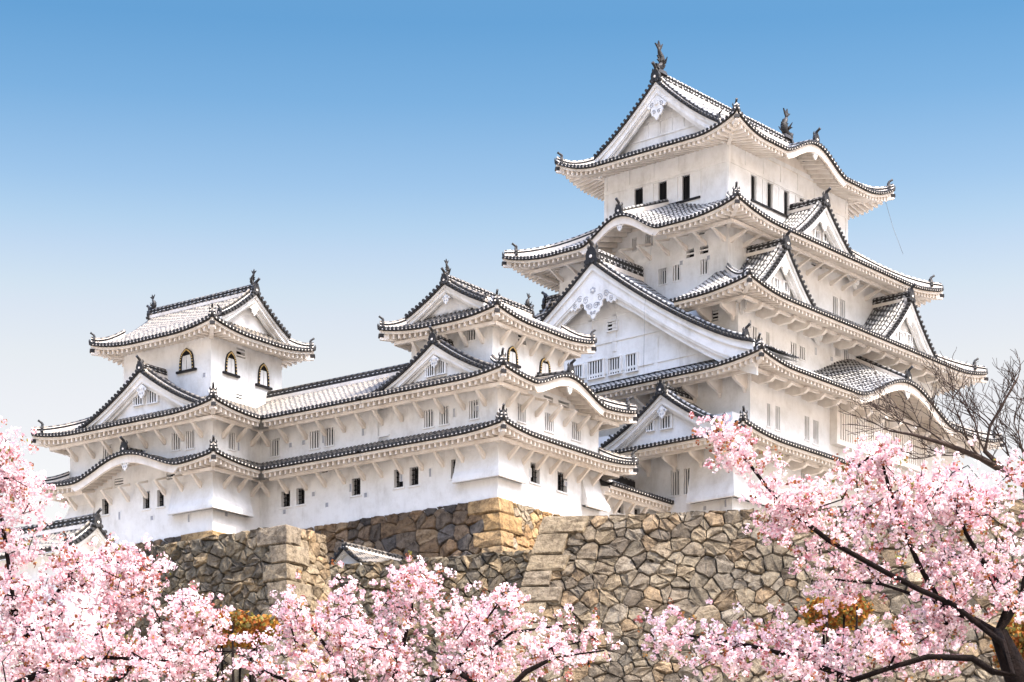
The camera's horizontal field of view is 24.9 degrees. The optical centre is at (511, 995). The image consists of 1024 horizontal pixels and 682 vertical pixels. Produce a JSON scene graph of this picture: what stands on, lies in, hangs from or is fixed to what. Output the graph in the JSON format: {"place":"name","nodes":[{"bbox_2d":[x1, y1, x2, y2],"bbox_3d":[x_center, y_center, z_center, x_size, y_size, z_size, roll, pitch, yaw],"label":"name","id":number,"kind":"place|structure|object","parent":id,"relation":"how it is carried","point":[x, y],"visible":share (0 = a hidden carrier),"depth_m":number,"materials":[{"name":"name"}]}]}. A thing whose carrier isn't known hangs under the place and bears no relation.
{"place":"outdoors","nodes":[
{"label":"outdoors","id":0,"kind":"place"},
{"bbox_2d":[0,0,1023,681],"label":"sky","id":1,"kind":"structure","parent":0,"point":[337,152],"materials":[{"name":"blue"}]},
{"bbox_3d":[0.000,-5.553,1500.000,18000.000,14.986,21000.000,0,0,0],"label":"ground","id":2,"kind":"structure","parent":0,"visible":0},
{"bbox_2d":[0,416,251,681],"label":"cherry tree","id":3,"kind":"object","parent":2,"relation":"on","point":[47,645],"visible":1,"depth_m":30.66,"materials":[{"name":"pink plant"}]},
{"bbox_2d":[82,524,338,681],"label":"castle wall","id":4,"kind":"structure","parent":2,"relation":"on","point":[247,570],"depth_m":129.41,"materials":[{"name":"stone"}]},
{"bbox_2d":[0,508,123,654],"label":"gatehouse","id":5,"kind":"object","parent":4,"relation":"attached to","point":[84,529],"visible":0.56,"depth_m":122.64,"materials":[{"name":"white paint"}]},
{"bbox_2d":[190,608,286,681],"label":"shrub","id":6,"kind":"object","parent":2,"relation":"on","point":[242,621],"visible":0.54,"depth_m":34.13,"materials":[{"name":"orange plant"}]},
{"bbox_2d":[232,550,623,681],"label":"cherry tree","id":7,"kind":"object","parent":2,"relation":"on","point":[470,629],"visible":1,"depth_m":32.86,"materials":[{"name":"pink plant"}]},
{"bbox_2d":[329,549,531,681],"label":"castle wall","id":8,"kind":"structure","parent":2,"relation":"on","point":[492,570],"depth_m":130.18,"materials":[{"name":"stone"}]},
{"bbox_2d":[300,497,560,560],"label":"castle wall","id":9,"kind":"structure","parent":8,"relation":"on","point":[497,524],"depth_m":136.82,"materials":[{"name":"stone"}]},
{"bbox_2d":[124,530,225,548],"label":"castle wall","id":10,"kind":"structure","parent":9,"relation":"attached to","point":[190,536],"depth_m":143.73,"materials":[{"name":"stone"}]},
{"bbox_2d":[31,269,315,544],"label":"keep","id":11,"kind":"structure","parent":10,"relation":"on","point":[163,443],"depth_m":146.24,"materials":[{"name":"white paint"}]},
{"bbox_2d":[101,500,109,516],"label":"window","id":12,"kind":"structure","parent":11,"relation":"in","point":[106,514],"depth_m":148.44,"materials":[{"name":"black paint"}]},
{"bbox_2d":[104,444,111,458],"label":"window","id":13,"kind":"structure","parent":11,"relation":"in","point":[107,455],"depth_m":148.23,"materials":[{"name":"white paint"}]},
{"bbox_2d":[115,479,122,486],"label":"window","id":14,"kind":"structure","parent":11,"relation":"in","point":[120,482],"depth_m":147.65,"materials":[{"name":"white paint"}]},
{"bbox_2d":[141,491,150,510],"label":"window","id":15,"kind":"structure","parent":11,"relation":"in","point":[147,508],"depth_m":146.14,"materials":[{"name":"white paint"}]},
{"bbox_2d":[155,492,164,508],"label":"window","id":16,"kind":"structure","parent":11,"relation":"in","point":[161,506],"depth_m":145.50,"materials":[{"name":"black paint"}]},
{"bbox_2d":[170,432,180,451],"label":"window","id":17,"kind":"structure","parent":11,"relation":"in","point":[178,440],"depth_m":144.62,"materials":[{"name":"white paint"}]},
{"bbox_2d":[176,348,196,373],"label":"bell window","id":18,"kind":"structure","parent":11,"relation":"in","point":[185,366],"depth_m":146.61,"materials":[{"name":"white paint"}]},
{"bbox_2d":[185,430,194,450],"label":"window","id":19,"kind":"structure","parent":11,"relation":"in","point":[192,434],"depth_m":143.77,"materials":[{"name":"white paint"}]},
{"bbox_2d":[222,351,239,377],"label":"bell window","id":20,"kind":"structure","parent":11,"relation":"in","point":[230,360],"depth_m":146.75,"materials":[{"name":"white paint"}]},
{"bbox_2d":[227,432,236,451],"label":"window","id":21,"kind":"structure","parent":11,"relation":"in","point":[230,449],"depth_m":144.05,"materials":[{"name":"white paint"}]},
{"bbox_2d":[236,349,244,357],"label":"window","id":22,"kind":"structure","parent":11,"relation":"in","point":[238,352],"depth_m":147.79,"materials":[{"name":"white paint"}]},
{"bbox_2d":[255,363,272,389],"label":"bell window","id":23,"kind":"structure","parent":11,"relation":"in","point":[263,374],"depth_m":149.24,"materials":[{"name":"white paint"}]},
{"bbox_2d":[256,362,409,528],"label":"corridor building","id":24,"kind":"structure","parent":9,"relation":"on","point":[314,438],"depth_m":143.07,"materials":[{"name":"white paint"}]},
{"bbox_2d":[269,438,279,458],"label":"window","id":25,"kind":"structure","parent":24,"relation":"in","point":[276,443],"depth_m":145.39,"materials":[{"name":"white paint"}]},
{"bbox_2d":[279,490,291,509],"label":"window","id":26,"kind":"structure","parent":24,"relation":"in","point":[288,497],"depth_m":144.90,"materials":[{"name":"white paint"}]},
{"bbox_2d":[294,489,305,506],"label":"window","id":27,"kind":"structure","parent":24,"relation":"in","point":[302,491],"depth_m":144.30,"materials":[{"name":"white paint"}]},
{"bbox_2d":[309,430,319,450],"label":"window","id":28,"kind":"structure","parent":24,"relation":"in","point":[316,436],"depth_m":143.42,"materials":[{"name":"white paint"}]},
{"bbox_2d":[323,427,334,447],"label":"window","id":29,"kind":"structure","parent":24,"relation":"in","point":[331,431],"depth_m":142.65,"materials":[{"name":"white paint"}]},
{"bbox_2d":[349,478,361,497],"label":"window","id":30,"kind":"structure","parent":24,"relation":"in","point":[358,485],"depth_m":141.54,"materials":[{"name":"white paint"}]},
{"bbox_2d":[329,539,405,565],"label":"roof","id":31,"kind":"structure","parent":9,"relation":"on","point":[349,553],"depth_m":134.42,"materials":[{"name":"white paint"}]},
{"bbox_2d":[359,259,638,517],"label":"keep","id":32,"kind":"structure","parent":9,"relation":"on","point":[483,394],"depth_m":138.15,"materials":[{"name":"white paint"}]},
{"bbox_2d":[392,468,404,489],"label":"window","id":33,"kind":"structure","parent":32,"relation":"in","point":[401,484],"depth_m":139.55,"materials":[{"name":"white paint"}]},
{"bbox_2d":[407,467,419,487],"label":"window","id":34,"kind":"structure","parent":32,"relation":"in","point":[416,474],"depth_m":138.87,"materials":[{"name":"black paint"}]},
{"bbox_2d":[423,409,434,429],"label":"window","id":35,"kind":"structure","parent":32,"relation":"in","point":[430,414],"depth_m":138.09,"materials":[{"name":"white paint"}]},
{"bbox_2d":[438,406,449,426],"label":"window","id":36,"kind":"structure","parent":32,"relation":"in","point":[446,411],"depth_m":137.39,"materials":[{"name":"white paint"}]},
{"bbox_2d":[468,330,476,341],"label":"window","id":37,"kind":"structure","parent":32,"relation":"in","point":[473,331],"depth_m":138.03,"materials":[{"name":"white paint"}]},
{"bbox_2d":[468,399,479,420],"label":"window","id":38,"kind":"structure","parent":32,"relation":"in","point":[475,413],"depth_m":136.15,"materials":[{"name":"white paint"}]},
{"bbox_2d":[507,346,520,368],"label":"bell window","id":39,"kind":"structure","parent":32,"relation":"in","point":[512,356],"depth_m":138.67,"materials":[{"name":"white paint"}]},
{"bbox_2d":[517,403,526,424],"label":"window","id":40,"kind":"structure","parent":32,"relation":"in","point":[519,414],"depth_m":136.95,"materials":[{"name":"white paint"}]},
{"bbox_2d":[529,462,541,486],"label":"window","id":41,"kind":"structure","parent":32,"relation":"in","point":[531,481],"depth_m":138.23,"materials":[{"name":"white paint"}]},
{"bbox_2d":[537,358,550,373],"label":"bell window","id":42,"kind":"structure","parent":32,"relation":"in","point":[544,367],"depth_m":141.27,"materials":[{"name":"white paint"}]},
{"bbox_2d":[544,412,554,434],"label":"window","id":43,"kind":"structure","parent":32,"relation":"in","point":[545,417],"depth_m":139.21,"materials":[{"name":"white paint"}]},
{"bbox_2d":[556,471,568,494],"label":"window","id":44,"kind":"structure","parent":32,"relation":"in","point":[559,481],"depth_m":140.51,"materials":[{"name":"white paint"}]},
{"bbox_2d":[571,421,581,442],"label":"window","id":45,"kind":"structure","parent":32,"relation":"in","point":[572,426],"depth_m":141.47,"materials":[{"name":"white paint"}]},
{"bbox_2d":[599,475,673,516],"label":"gallery building","id":46,"kind":"structure","parent":9,"relation":"on","point":[623,495],"depth_m":146.09,"materials":[{"name":"white paint"}]},
{"bbox_2d":[492,498,1023,681],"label":"castle wall","id":47,"kind":"structure","parent":2,"relation":"on","point":[620,572],"depth_m":125.13,"materials":[{"name":"stone"}]},
{"bbox_2d":[502,41,1003,513],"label":"keep","id":48,"kind":"structure","parent":47,"relation":"on","point":[713,264],"depth_m":154.01,"materials":[{"name":"white paint"}]},
{"bbox_2d":[631,238,637,252],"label":"window","id":49,"kind":"structure","parent":48,"relation":"in","point":[635,250],"depth_m":156.67,"materials":[{"name":"white paint"}]},
{"bbox_2d":[636,188,642,204],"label":"window","id":50,"kind":"structure","parent":48,"relation":"in","point":[639,193],"depth_m":160.00,"materials":[{"name":"black paint"}]},
{"bbox_2d":[644,234,653,248],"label":"window","id":51,"kind":"structure","parent":48,"relation":"in","point":[649,239],"depth_m":155.89,"materials":[{"name":"white paint"}]},
{"bbox_2d":[657,268,667,285],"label":"window","id":52,"kind":"structure","parent":48,"relation":"in","point":[664,273],"depth_m":155.23,"materials":[{"name":"white paint"}]},
{"bbox_2d":[660,181,666,199],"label":"window","id":53,"kind":"structure","parent":48,"relation":"in","point":[663,186],"depth_m":158.67,"materials":[{"name":"black paint"}]},
{"bbox_2d":[669,469,679,497],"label":"window","id":54,"kind":"structure","parent":48,"relation":"in","point":[676,474],"depth_m":148.66,"materials":[{"name":"white paint"}]},
{"bbox_2d":[672,265,680,282],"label":"window","id":55,"kind":"structure","parent":48,"relation":"in","point":[678,268],"depth_m":154.43,"materials":[{"name":"white paint"}]},
{"bbox_2d":[683,468,689,495],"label":"window","id":56,"kind":"structure","parent":48,"relation":"in","point":[688,471],"depth_m":148.10,"materials":[{"name":"white paint"}]},
{"bbox_2d":[683,173,690,199],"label":"window","id":57,"kind":"structure","parent":48,"relation":"in","point":[686,180],"depth_m":157.44,"materials":[{"name":"black paint"}]},
{"bbox_2d":[699,259,708,275],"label":"window","id":58,"kind":"structure","parent":48,"relation":"in","point":[705,263],"depth_m":153.01,"materials":[{"name":"white paint"}]},
{"bbox_2d":[700,247,707,253],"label":"window","id":59,"kind":"structure","parent":48,"relation":"in","point":[705,250],"depth_m":153.27,"materials":[{"name":"white paint"}]},
{"bbox_2d":[712,311,717,320],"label":"window","id":60,"kind":"structure","parent":48,"relation":"in","point":[715,314],"depth_m":149.81,"materials":[{"name":"white paint"}]},
{"bbox_2d":[750,173,753,198],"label":"window","id":61,"kind":"structure","parent":48,"relation":"in","point":[751,177],"depth_m":157.36,"materials":[{"name":"white paint"}]},
{"bbox_2d":[767,182,770,206],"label":"window","id":62,"kind":"structure","parent":48,"relation":"in","point":[768,185],"depth_m":158.87,"materials":[{"name":"white paint"}]},
{"bbox_2d":[775,406,780,431],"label":"window","id":63,"kind":"structure","parent":48,"relation":"in","point":[778,430],"depth_m":149.32,"materials":[{"name":"white paint"}]},
{"bbox_2d":[783,190,786,214],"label":"window","id":64,"kind":"structure","parent":48,"relation":"in","point":[784,193],"depth_m":160.43,"materials":[{"name":"white paint"}]},
{"bbox_2d":[790,342,796,364],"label":"window","id":65,"kind":"structure","parent":48,"relation":"in","point":[790,342],"depth_m":153.45,"materials":[{"name":"white paint"}]},
{"bbox_2d":[799,346,805,361],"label":"window","id":66,"kind":"structure","parent":48,"relation":"in","point":[801,359],"depth_m":154.28,"materials":[{"name":"white paint"}]},
{"bbox_2d":[804,416,809,441],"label":"window","id":67,"kind":"structure","parent":48,"relation":"in","point":[805,439],"depth_m":151.93,"materials":[{"name":"white paint"}]},
{"bbox_2d":[812,420,819,445],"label":"window","id":68,"kind":"structure","parent":48,"relation":"in","point":[813,443],"depth_m":152.74,"materials":[{"name":"white paint"}]},
{"bbox_2d":[832,296,836,314],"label":"window","id":69,"kind":"structure","parent":48,"relation":"in","point":[835,299],"depth_m":161.80,"materials":[{"name":"white paint"}]},
{"bbox_2d":[834,348,841,358],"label":"window","id":70,"kind":"structure","parent":48,"relation":"in","point":[835,355],"depth_m":157.63,"materials":[{"name":"white paint"}]},
{"bbox_2d":[840,300,843,317],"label":"window","id":71,"kind":"structure","parent":48,"relation":"in","point":[841,300],"depth_m":162.52,"materials":[{"name":"white paint"}]},
{"bbox_2d":[830,401,926,473],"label":"barred bay window","id":72,"kind":"structure","parent":48,"relation":"in","point":[839,438],"depth_m":156.79,"materials":[{"name":"paint"}]},
{"bbox_2d":[633,411,1023,681],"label":"cherry tree","id":73,"kind":"object","parent":2,"relation":"on","point":[959,503],"visible":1,"depth_m":29.83,"materials":[{"name":"pink plant"}]},
{"bbox_2d":[798,593,874,681],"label":"shrub","id":74,"kind":"object","parent":2,"relation":"on","point":[847,616],"visible":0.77,"depth_m":33.20,"materials":[{"name":"orange plant"}]},
{"bbox_2d":[837,346,1023,487],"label":"bare tree","id":75,"kind":"object","parent":2,"relation":"on","point":[990,462],"visible":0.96,"depth_m":57.99,"materials":[{"name":"brown plant"}]},
{"bbox_2d":[990,609,1023,669],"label":"shrub","id":76,"kind":"object","parent":2,"relation":"on","point":[1015,631],"visible":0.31,"depth_m":32.68,"materials":[{"name":"orange plant"}]}
]}

